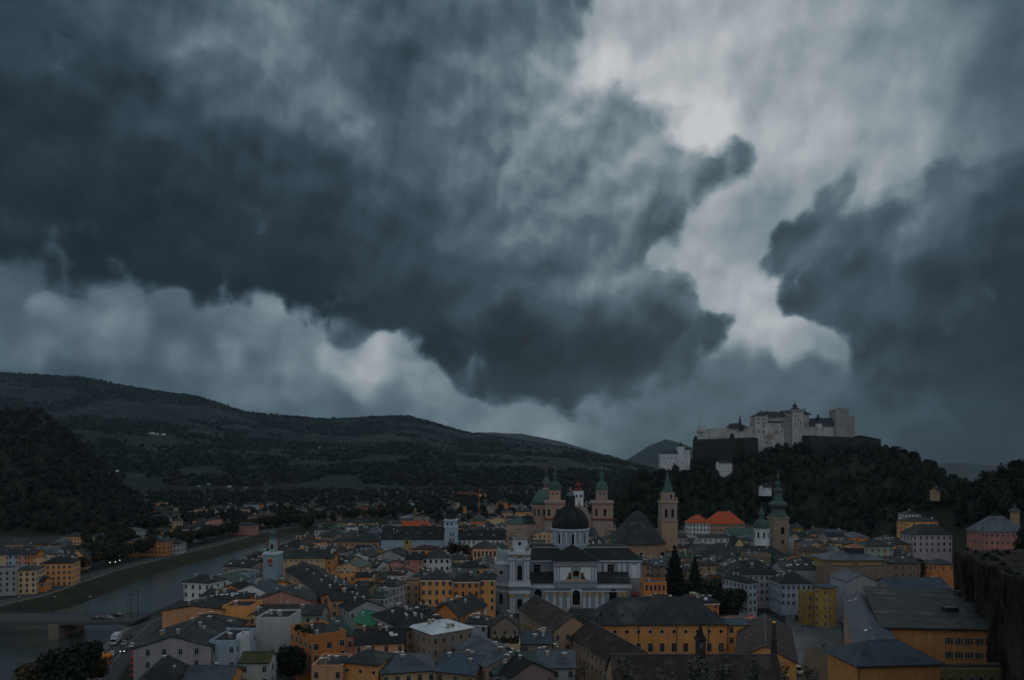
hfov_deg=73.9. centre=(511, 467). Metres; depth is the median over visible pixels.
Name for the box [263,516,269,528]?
tree
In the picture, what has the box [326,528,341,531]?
town house
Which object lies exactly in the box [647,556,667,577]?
town house
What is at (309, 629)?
shrub
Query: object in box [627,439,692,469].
distant mountain
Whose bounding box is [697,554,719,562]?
town house
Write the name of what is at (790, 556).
town house
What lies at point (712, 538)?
town house
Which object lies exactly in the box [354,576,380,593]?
town house
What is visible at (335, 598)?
town house
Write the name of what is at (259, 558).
town house
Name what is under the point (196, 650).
window
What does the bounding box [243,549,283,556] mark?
town house
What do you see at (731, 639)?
window
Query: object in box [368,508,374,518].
tree
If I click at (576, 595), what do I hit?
window
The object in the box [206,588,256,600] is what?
town house
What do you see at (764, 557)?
town house
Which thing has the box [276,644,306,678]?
tree
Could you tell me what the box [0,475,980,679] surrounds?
ground
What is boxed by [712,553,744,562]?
town house
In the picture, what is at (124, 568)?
embankment path
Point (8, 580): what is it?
town house
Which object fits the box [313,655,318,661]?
window
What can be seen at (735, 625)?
town house
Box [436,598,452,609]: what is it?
town house
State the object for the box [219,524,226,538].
tree
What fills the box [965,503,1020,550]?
town house
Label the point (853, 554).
town house
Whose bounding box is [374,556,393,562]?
town house
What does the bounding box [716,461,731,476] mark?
hillside house
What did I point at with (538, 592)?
window
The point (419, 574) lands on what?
town house
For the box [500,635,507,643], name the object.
shrub
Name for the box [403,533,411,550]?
turret house
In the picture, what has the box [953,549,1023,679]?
rock wall
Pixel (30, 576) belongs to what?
town house
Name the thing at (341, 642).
window
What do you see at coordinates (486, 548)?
town house
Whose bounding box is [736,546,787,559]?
town house
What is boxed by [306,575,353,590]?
town house
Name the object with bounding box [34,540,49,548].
town house
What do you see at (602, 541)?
town house
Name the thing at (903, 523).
town house
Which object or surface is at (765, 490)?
hillside house
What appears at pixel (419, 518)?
town house
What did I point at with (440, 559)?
town house
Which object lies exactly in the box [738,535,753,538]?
town house
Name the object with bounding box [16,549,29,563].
town house
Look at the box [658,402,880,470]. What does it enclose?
fortress
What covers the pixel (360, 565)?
town house
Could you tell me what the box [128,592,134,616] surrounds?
trolley pole
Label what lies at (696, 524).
town house
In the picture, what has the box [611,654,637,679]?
sapling
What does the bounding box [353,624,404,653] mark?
town house
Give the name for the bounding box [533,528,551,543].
town house
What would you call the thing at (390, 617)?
town house
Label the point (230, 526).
tree
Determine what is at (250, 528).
town house
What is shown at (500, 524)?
town house
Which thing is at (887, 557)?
town house
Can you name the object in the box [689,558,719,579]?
town house
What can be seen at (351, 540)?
town house
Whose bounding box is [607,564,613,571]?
window
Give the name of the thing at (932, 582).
town house
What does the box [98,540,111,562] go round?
tree
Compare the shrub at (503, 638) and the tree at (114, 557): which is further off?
the tree at (114, 557)
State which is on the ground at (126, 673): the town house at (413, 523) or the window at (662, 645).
the town house at (413, 523)
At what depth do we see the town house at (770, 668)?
176.60 m
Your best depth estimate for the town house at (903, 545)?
443.28 m
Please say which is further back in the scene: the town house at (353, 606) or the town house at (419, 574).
the town house at (419, 574)
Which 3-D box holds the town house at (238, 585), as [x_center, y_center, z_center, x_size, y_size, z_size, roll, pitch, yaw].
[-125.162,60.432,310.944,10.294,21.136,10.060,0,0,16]
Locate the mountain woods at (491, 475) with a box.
[0,372,654,487]
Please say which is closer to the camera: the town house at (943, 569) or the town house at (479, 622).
the town house at (479, 622)
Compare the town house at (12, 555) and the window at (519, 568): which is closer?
the window at (519, 568)
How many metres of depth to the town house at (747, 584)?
304.13 m
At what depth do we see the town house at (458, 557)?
406.44 m
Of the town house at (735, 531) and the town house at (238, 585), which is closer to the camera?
the town house at (238, 585)
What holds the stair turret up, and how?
on the ground at (126, 673)
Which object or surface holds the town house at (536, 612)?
on the ground at (126, 673)
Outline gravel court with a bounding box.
[801,647,827,679]
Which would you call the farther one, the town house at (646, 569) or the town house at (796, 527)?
the town house at (796, 527)
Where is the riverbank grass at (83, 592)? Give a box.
[0,517,445,612]
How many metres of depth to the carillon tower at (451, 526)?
440.30 m
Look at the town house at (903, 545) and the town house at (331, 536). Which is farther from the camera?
the town house at (331, 536)
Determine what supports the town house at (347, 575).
on the ground at (126, 673)
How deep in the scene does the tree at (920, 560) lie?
359.64 m
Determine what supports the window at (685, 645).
in the town house at (652, 625)
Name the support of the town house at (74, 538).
on the ground at (126, 673)
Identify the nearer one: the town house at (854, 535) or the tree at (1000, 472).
the town house at (854, 535)
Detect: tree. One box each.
[12,658,43,679]
[34,645,88,679]
[70,639,104,679]
[73,546,88,552]
[78,557,90,572]
[80,531,90,541]
[84,534,93,542]
[88,656,109,679]
[91,551,104,567]
[95,535,103,539]
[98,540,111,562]
[98,541,113,565]
[105,545,119,564]
[105,550,118,561]
[116,546,125,558]
[122,544,131,561]
[123,543,133,561]
[128,531,135,539]
[132,539,145,557]
[142,542,151,556]
[144,535,156,547]
[151,529,162,535]
[167,532,180,539]
[178,533,185,540]
[179,530,190,540]
[186,535,194,543]
[194,529,206,544]
[203,527,212,539]
[207,526,215,541]
[212,524,221,539]
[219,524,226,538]
[226,522,234,536]
[232,523,238,533]
[258,516,264,524]
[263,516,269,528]
[268,516,275,523]
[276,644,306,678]
[314,510,321,521]
[321,511,327,521]
[342,509,349,519]
[354,509,360,516]
[360,509,367,516]
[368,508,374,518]
[375,508,380,515]
[397,506,403,514]
[405,507,412,512]
[446,541,470,554]
[675,579,694,596]
[694,578,718,594]
[711,588,725,616]
[717,580,721,591]
[717,588,748,616]
[900,449,908,454]
[908,451,919,459]
[915,558,925,576]
[924,459,934,465]
[997,468,1005,477]
[1009,460,1022,469]
[1013,527,1023,548]
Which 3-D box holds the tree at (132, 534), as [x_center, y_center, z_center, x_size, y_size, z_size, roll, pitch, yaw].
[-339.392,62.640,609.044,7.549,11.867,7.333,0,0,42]
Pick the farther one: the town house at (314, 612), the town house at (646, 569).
the town house at (646, 569)
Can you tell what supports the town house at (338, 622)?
on the ground at (126, 673)
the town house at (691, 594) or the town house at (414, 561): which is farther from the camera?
the town house at (414, 561)
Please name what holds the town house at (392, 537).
on the ground at (126, 673)
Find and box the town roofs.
[153,500,907,614]
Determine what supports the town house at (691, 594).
on the ground at (126, 673)
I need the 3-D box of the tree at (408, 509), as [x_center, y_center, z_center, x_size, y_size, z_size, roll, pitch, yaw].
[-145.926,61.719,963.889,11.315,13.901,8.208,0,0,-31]
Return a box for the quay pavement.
[102,622,136,652]
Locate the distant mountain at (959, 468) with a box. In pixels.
[938,462,1007,474]
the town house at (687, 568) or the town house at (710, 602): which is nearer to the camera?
the town house at (710, 602)
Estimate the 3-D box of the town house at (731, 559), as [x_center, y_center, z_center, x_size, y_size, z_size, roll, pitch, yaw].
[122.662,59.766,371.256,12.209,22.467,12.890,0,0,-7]
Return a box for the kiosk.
[102,652,112,664]
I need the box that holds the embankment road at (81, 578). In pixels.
[0,521,341,603]
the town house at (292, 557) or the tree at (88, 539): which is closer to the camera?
the town house at (292, 557)
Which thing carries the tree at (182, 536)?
on the ground at (126, 673)
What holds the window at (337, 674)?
in the town house at (327, 666)
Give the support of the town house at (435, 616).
on the ground at (126, 673)
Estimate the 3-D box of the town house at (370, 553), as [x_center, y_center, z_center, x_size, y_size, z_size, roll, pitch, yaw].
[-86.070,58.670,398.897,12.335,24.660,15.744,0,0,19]
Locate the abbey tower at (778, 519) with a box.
[767,474,789,552]
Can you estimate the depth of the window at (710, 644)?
233.25 m
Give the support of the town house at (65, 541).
on the ground at (126, 673)
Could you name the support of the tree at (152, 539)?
on the ground at (126, 673)
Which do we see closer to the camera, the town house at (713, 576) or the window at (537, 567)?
the window at (537, 567)
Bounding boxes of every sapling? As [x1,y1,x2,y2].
[570,661,587,679]
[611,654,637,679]
[641,667,669,679]
[670,656,710,679]
[702,648,734,679]
[744,655,760,679]
[780,663,795,679]
[804,667,818,679]
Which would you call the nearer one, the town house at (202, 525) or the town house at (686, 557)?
the town house at (686, 557)
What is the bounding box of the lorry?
[110,631,121,644]
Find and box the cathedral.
[505,468,613,539]
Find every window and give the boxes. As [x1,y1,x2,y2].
[178,648,182,654]
[194,648,198,653]
[229,647,233,652]
[262,666,266,672]
[313,643,318,650]
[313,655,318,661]
[314,672,318,678]
[326,641,331,648]
[335,672,339,678]
[339,639,344,646]
[499,593,502,603]
[517,565,522,579]
[517,598,522,608]
[534,564,540,571]
[534,589,541,597]
[568,671,572,677]
[572,569,579,576]
[572,590,580,605]
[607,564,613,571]
[609,589,616,600]
[648,643,652,651]
[660,643,664,651]
[664,509,667,517]
[671,643,676,651]
[683,643,687,651]
[707,643,711,651]
[718,643,722,651]
[729,627,733,632]
[729,637,733,643]
[780,527,784,533]
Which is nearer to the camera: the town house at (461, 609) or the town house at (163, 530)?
the town house at (461, 609)
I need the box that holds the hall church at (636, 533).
[608,511,666,558]
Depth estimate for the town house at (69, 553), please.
428.89 m
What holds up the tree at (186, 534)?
on the ground at (126, 673)
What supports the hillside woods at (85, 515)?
on the wooded hill at (19, 530)
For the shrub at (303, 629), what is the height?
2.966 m
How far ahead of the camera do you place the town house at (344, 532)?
526.05 m
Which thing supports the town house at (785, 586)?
on the ground at (126, 673)
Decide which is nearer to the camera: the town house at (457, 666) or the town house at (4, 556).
the town house at (457, 666)
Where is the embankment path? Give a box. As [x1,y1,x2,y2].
[0,520,359,605]
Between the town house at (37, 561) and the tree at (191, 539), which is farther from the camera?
the tree at (191, 539)
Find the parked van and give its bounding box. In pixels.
[797,665,803,674]
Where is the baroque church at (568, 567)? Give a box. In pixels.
[494,487,642,613]
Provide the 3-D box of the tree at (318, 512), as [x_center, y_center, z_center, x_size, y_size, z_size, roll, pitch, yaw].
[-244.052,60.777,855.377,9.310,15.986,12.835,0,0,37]
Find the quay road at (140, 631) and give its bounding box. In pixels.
[87,616,161,679]
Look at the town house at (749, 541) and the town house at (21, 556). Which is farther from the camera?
the town house at (749, 541)
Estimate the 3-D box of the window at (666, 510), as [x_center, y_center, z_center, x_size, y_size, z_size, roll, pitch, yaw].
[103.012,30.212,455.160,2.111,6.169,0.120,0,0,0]
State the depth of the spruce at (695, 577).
334.85 m
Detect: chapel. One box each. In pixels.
[735,613,798,679]
[753,506,769,545]
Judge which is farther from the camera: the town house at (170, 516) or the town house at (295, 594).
the town house at (170, 516)
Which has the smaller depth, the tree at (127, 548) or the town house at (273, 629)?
the town house at (273, 629)
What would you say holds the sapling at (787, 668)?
on the ground at (126, 673)
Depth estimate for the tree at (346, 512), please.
876.00 m
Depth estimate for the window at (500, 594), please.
320.92 m
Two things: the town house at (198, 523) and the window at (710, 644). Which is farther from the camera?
the town house at (198, 523)
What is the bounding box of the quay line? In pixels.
[100,617,160,678]
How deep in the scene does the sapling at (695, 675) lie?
25.88 m
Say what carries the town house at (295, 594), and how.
on the ground at (126, 673)
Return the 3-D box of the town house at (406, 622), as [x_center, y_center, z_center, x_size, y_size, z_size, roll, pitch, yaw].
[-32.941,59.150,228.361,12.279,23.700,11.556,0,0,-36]
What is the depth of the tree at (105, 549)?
469.71 m
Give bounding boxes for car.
[104,615,113,619]
[120,647,127,652]
[121,640,128,645]
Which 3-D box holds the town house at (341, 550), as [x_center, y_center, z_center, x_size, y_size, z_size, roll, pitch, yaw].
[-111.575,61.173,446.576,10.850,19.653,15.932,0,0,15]
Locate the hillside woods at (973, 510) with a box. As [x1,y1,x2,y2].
[612,442,1023,538]
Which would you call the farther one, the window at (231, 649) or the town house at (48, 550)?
the town house at (48, 550)
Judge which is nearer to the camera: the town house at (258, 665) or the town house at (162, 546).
the town house at (258, 665)
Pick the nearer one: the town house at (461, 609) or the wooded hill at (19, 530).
the town house at (461, 609)
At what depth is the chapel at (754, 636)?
211.54 m
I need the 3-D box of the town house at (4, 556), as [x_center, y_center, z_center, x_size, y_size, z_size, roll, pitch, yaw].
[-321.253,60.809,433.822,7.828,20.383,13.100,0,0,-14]
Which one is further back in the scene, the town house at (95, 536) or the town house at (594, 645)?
the town house at (95, 536)
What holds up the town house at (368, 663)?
on the ground at (126, 673)
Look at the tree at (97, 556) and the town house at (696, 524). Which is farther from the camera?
the town house at (696, 524)
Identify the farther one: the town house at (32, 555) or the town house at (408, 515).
the town house at (408, 515)
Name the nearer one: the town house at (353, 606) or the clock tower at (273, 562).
the town house at (353, 606)
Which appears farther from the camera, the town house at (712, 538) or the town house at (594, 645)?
the town house at (712, 538)
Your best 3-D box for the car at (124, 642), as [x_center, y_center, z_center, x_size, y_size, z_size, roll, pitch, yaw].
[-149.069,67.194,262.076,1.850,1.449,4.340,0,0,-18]
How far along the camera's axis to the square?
274.56 m
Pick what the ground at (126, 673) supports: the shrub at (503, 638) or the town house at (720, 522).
the town house at (720, 522)
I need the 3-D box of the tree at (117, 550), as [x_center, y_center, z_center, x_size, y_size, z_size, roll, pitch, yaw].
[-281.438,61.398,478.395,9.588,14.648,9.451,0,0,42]
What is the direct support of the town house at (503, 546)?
on the ground at (126, 673)
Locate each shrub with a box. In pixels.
[294,624,301,634]
[301,627,306,635]
[306,627,312,633]
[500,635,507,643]
[507,636,513,643]
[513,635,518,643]
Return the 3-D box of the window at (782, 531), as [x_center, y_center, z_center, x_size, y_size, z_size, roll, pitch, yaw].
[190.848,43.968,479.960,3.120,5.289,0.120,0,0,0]
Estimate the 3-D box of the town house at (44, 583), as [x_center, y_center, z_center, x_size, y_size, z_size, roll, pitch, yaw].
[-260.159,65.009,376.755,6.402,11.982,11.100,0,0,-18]
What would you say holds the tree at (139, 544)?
on the ground at (126, 673)
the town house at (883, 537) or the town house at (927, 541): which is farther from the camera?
the town house at (883, 537)
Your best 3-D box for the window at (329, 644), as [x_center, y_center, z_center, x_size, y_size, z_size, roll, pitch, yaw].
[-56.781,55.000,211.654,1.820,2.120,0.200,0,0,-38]
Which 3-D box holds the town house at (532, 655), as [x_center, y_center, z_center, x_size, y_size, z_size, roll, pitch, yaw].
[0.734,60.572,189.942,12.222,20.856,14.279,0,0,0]
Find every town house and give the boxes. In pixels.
[0,547,12,564]
[0,563,25,595]
[4,539,29,546]
[7,547,21,564]
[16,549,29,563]
[17,564,45,594]
[22,542,34,548]
[26,548,44,564]
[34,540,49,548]
[34,556,56,564]
[39,546,64,556]
[39,555,81,585]
[39,574,51,591]
[43,541,61,546]
[48,551,77,557]
[54,537,70,545]
[63,532,82,544]
[74,548,91,569]
[93,533,105,540]
[125,536,175,555]
[129,527,145,535]
[131,616,235,679]
[138,655,188,679]
[152,514,173,525]
[154,528,173,534]
[160,595,231,628]
[172,539,186,554]
[181,525,202,541]
[182,574,226,600]
[182,656,244,679]
[187,524,212,537]
[193,521,210,524]
[198,611,249,627]
[200,585,236,598]
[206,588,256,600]
[209,628,255,664]
[218,568,250,585]
[222,557,262,578]
[222,600,262,624]
[223,578,248,589]
[229,569,258,582]
[232,522,258,534]
[235,506,252,512]
[235,578,282,597]
[238,651,277,679]
[242,556,262,561]
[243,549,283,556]
[247,577,291,586]
[248,604,265,625]
[253,584,319,603]
[256,609,300,669]
[260,598,328,622]
[266,545,296,551]
[283,547,329,580]
[284,561,330,584]
[285,539,315,547]
[291,620,345,679]
[294,567,338,584]
[300,571,344,587]
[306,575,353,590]
[312,653,352,679]
[316,581,353,604]
[317,532,343,544]
[323,584,371,620]
[325,549,338,572]
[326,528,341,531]
[326,615,355,654]
[329,523,347,528]
[331,570,358,584]
[332,532,380,548]
[335,546,354,554]
[335,558,371,571]
[337,530,348,534]
[337,591,385,619]
[338,554,362,564]
[340,519,359,525]
[340,646,396,679]
[351,548,379,559]
[353,609,376,653]
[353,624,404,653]
[354,544,376,552]
[354,569,375,582]
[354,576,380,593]
[358,524,379,527]
[362,546,383,550]
[364,558,387,571]
[368,526,381,533]
[370,604,428,627]
[371,587,396,609]
[373,571,387,582]
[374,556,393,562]
[376,545,407,559]
[377,576,407,605]
[379,646,435,679]
[381,526,444,550]
[386,520,405,525]
[386,566,413,579]
[387,557,405,570]
[391,603,416,611]
[393,608,427,652]
[399,514,415,518]
[401,520,430,525]
[401,576,419,605]
[405,550,424,573]
[408,604,436,617]
[409,617,473,665]
[410,515,430,520]
[412,543,439,553]
[413,568,435,577]
[419,568,456,606]
[423,549,452,572]
[427,614,447,620]
[432,593,484,622]
[434,649,485,679]
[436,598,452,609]
[452,551,472,562]
[452,572,480,599]
[453,568,477,574]
[453,635,515,679]
[455,560,490,574]
[458,528,504,547]
[463,612,492,638]
[471,515,486,525]
[471,554,494,572]
[472,540,497,559]
[478,570,496,618]
[486,516,504,524]
[490,609,520,638]
[492,646,536,679]
[494,543,509,551]
[494,636,519,650]
[496,522,505,528]
[498,646,555,679]
[517,595,583,648]
[520,628,552,650]
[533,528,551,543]
[535,643,576,679]
[569,608,595,623]
[569,620,647,679]
[588,528,596,537]
[589,539,604,543]
[594,597,728,653]
[602,534,610,543]
[605,621,784,679]
[630,559,651,594]
[639,578,666,596]
[645,593,667,596]
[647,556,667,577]
[660,564,691,580]
[663,550,697,563]
[666,549,687,552]
[678,533,687,545]
[683,592,697,596]
[684,515,709,537]
[688,544,736,555]
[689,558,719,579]
[694,533,728,543]
[696,595,720,615]
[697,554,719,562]
[701,572,721,582]
[707,511,744,533]
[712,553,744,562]
[717,559,779,607]
[718,560,735,567]
[721,569,758,616]
[722,557,740,561]
[722,617,748,653]
[724,527,753,536]
[728,536,743,547]
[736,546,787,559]
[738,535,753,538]
[740,535,753,545]
[741,550,770,561]
[768,570,812,615]
[771,560,815,591]
[784,552,796,559]
[789,523,802,531]
[789,535,797,553]
[793,533,812,538]
[795,555,811,559]
[796,539,823,548]
[796,546,829,556]
[798,589,813,624]
[799,545,827,549]
[800,529,821,536]
[808,544,888,564]
[812,583,837,627]
[816,564,892,584]
[818,532,846,540]
[820,529,843,533]
[821,543,842,549]
[823,633,945,679]
[829,568,878,622]
[840,539,858,547]
[842,592,895,644]
[844,532,868,541]
[853,538,894,556]
[871,535,900,539]
[877,572,952,589]
[879,554,896,559]
[883,537,909,552]
[886,558,921,576]
[894,552,915,559]
[897,509,921,518]
[897,516,938,537]
[899,523,953,561]
[923,559,953,589]
[940,663,1000,679]
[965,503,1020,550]
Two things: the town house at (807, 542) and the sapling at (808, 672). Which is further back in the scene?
the town house at (807, 542)
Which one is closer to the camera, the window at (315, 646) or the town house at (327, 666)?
the town house at (327, 666)
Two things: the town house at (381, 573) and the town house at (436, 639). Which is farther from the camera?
the town house at (381, 573)
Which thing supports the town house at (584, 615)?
on the ground at (126, 673)
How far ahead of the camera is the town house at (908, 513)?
501.24 m
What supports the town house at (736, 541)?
on the ground at (126, 673)
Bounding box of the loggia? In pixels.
[238,625,255,627]
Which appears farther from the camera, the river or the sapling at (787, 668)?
the river
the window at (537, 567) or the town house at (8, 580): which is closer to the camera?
the window at (537, 567)
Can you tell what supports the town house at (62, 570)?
on the ground at (126, 673)
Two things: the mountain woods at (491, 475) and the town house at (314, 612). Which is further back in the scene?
the mountain woods at (491, 475)
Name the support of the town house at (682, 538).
on the ground at (126, 673)
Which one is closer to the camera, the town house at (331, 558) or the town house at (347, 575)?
the town house at (347, 575)
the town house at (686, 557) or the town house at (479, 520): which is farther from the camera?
the town house at (479, 520)
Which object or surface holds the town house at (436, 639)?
on the ground at (126, 673)
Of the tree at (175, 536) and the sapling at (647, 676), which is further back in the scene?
the tree at (175, 536)
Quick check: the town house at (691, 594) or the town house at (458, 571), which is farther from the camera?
the town house at (458, 571)
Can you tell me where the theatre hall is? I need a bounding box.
[863,586,987,662]
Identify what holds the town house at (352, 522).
on the ground at (126, 673)
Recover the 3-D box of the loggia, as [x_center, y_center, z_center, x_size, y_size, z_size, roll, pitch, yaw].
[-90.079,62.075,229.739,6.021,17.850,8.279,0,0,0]
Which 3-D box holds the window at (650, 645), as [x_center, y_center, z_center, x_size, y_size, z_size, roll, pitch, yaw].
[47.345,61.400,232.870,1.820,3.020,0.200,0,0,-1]
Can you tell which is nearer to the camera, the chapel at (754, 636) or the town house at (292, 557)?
the chapel at (754, 636)
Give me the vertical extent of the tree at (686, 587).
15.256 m
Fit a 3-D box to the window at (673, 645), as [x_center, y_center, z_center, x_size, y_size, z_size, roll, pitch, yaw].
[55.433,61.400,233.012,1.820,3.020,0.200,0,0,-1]
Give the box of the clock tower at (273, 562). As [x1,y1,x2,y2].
[262,526,283,579]
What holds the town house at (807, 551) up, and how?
on the ground at (126, 673)
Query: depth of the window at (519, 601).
317.96 m
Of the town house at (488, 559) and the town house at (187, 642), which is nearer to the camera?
the town house at (187, 642)
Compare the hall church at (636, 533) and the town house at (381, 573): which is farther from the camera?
the hall church at (636, 533)
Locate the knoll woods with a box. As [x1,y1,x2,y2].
[178,490,295,510]
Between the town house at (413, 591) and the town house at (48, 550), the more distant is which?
the town house at (48, 550)
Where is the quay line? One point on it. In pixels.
(131, 640)
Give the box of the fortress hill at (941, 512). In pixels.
[629,451,1023,562]
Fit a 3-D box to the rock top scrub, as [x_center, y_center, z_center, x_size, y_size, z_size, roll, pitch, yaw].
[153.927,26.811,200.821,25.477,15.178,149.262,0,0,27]
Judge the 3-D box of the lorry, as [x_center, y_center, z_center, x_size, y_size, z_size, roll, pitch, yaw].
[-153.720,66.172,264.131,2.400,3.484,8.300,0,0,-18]
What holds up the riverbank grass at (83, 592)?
on the ground at (126, 673)
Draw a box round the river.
[0,523,385,679]
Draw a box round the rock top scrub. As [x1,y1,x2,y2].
[965,548,1021,574]
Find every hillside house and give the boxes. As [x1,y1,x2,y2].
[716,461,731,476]
[759,483,771,495]
[929,487,940,500]
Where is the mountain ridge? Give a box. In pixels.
[0,375,653,493]
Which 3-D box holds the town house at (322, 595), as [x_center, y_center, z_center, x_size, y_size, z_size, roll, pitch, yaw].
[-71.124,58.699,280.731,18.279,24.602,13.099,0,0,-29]
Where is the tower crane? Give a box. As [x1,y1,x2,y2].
[458,489,485,514]
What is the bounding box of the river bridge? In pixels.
[0,611,151,639]
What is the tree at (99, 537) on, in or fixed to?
on the ground at (126, 673)
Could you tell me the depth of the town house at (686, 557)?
382.31 m
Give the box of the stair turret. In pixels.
[236,631,249,665]
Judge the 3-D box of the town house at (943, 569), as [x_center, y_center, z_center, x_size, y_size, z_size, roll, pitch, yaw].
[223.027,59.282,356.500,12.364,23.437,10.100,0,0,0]
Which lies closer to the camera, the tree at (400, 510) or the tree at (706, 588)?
the tree at (706, 588)
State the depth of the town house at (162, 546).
525.00 m
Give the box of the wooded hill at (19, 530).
[0,413,132,536]
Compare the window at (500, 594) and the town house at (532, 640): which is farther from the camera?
the window at (500, 594)
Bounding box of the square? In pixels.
[785,615,844,679]
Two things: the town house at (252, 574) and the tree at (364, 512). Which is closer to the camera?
the town house at (252, 574)
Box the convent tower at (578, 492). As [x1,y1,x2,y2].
[573,481,583,505]
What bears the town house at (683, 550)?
on the ground at (126, 673)
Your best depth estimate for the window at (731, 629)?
234.28 m
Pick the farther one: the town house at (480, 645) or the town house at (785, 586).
the town house at (785, 586)
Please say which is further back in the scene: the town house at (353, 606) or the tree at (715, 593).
the tree at (715, 593)
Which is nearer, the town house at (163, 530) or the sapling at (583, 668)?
the sapling at (583, 668)
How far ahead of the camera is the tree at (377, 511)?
921.25 m
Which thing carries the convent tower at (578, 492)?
on the ground at (126, 673)
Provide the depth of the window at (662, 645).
232.96 m
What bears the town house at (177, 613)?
on the ground at (126, 673)
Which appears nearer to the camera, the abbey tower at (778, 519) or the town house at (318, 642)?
the town house at (318, 642)
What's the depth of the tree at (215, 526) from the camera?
642.21 m
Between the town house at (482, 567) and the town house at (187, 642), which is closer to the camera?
the town house at (187, 642)
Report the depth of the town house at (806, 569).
344.44 m
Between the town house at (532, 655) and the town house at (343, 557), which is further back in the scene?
the town house at (343, 557)
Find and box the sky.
[0,0,1023,464]
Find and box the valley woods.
[109,484,627,527]
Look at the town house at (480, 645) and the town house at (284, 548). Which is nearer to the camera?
the town house at (480, 645)
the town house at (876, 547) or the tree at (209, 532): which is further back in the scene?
the tree at (209, 532)
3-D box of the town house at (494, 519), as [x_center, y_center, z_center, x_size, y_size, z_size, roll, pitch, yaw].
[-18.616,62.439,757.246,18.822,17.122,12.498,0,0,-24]
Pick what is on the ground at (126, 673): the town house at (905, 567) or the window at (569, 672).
the town house at (905, 567)
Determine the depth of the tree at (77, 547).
458.19 m
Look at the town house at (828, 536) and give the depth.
494.48 m
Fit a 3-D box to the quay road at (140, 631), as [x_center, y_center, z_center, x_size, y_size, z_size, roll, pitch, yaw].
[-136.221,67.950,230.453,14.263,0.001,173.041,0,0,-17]
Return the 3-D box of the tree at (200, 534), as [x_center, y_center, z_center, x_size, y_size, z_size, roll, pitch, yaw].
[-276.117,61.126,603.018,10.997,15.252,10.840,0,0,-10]
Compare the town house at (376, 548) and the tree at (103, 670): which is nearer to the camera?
the tree at (103, 670)
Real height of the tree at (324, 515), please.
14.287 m
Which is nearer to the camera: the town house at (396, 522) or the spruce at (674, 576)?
the spruce at (674, 576)
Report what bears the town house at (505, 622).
on the ground at (126, 673)
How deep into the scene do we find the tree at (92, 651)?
201.06 m
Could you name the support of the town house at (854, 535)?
on the ground at (126, 673)
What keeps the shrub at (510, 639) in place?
on the town house at (515, 646)
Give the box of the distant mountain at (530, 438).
[478,432,603,454]
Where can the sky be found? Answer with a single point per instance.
(616, 228)
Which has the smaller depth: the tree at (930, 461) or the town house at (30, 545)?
the town house at (30, 545)
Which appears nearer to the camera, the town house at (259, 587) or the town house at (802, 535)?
the town house at (259, 587)
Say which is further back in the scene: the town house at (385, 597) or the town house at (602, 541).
the town house at (602, 541)
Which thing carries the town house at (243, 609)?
on the ground at (126, 673)
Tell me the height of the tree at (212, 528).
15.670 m
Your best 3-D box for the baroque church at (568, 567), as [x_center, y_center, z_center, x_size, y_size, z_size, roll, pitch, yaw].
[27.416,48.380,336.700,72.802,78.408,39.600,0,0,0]
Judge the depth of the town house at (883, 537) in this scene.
478.92 m
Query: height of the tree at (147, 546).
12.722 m
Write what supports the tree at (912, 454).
on the fortress hill at (941, 512)
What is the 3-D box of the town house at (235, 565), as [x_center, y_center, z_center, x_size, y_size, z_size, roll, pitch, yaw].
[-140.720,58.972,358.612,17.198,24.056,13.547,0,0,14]
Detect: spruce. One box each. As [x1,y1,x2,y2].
[664,545,684,596]
[688,555,701,587]
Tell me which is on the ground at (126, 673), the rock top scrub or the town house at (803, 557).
the town house at (803, 557)
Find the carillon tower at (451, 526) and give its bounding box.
[444,504,458,546]
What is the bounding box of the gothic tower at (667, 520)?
[657,463,677,552]
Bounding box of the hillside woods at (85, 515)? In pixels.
[0,407,151,532]
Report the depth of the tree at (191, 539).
584.91 m
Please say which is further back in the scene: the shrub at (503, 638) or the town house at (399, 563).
the town house at (399, 563)
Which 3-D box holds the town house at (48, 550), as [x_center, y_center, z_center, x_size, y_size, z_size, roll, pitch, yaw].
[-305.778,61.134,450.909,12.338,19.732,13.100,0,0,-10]
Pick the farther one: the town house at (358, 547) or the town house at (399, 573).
the town house at (358, 547)
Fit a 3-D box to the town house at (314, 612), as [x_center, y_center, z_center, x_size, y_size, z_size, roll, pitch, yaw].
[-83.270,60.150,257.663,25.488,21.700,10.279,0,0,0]
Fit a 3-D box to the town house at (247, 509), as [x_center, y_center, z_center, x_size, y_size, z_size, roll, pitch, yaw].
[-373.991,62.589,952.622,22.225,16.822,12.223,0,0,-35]
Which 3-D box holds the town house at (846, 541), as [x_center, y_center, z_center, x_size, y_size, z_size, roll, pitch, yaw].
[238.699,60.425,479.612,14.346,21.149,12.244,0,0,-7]

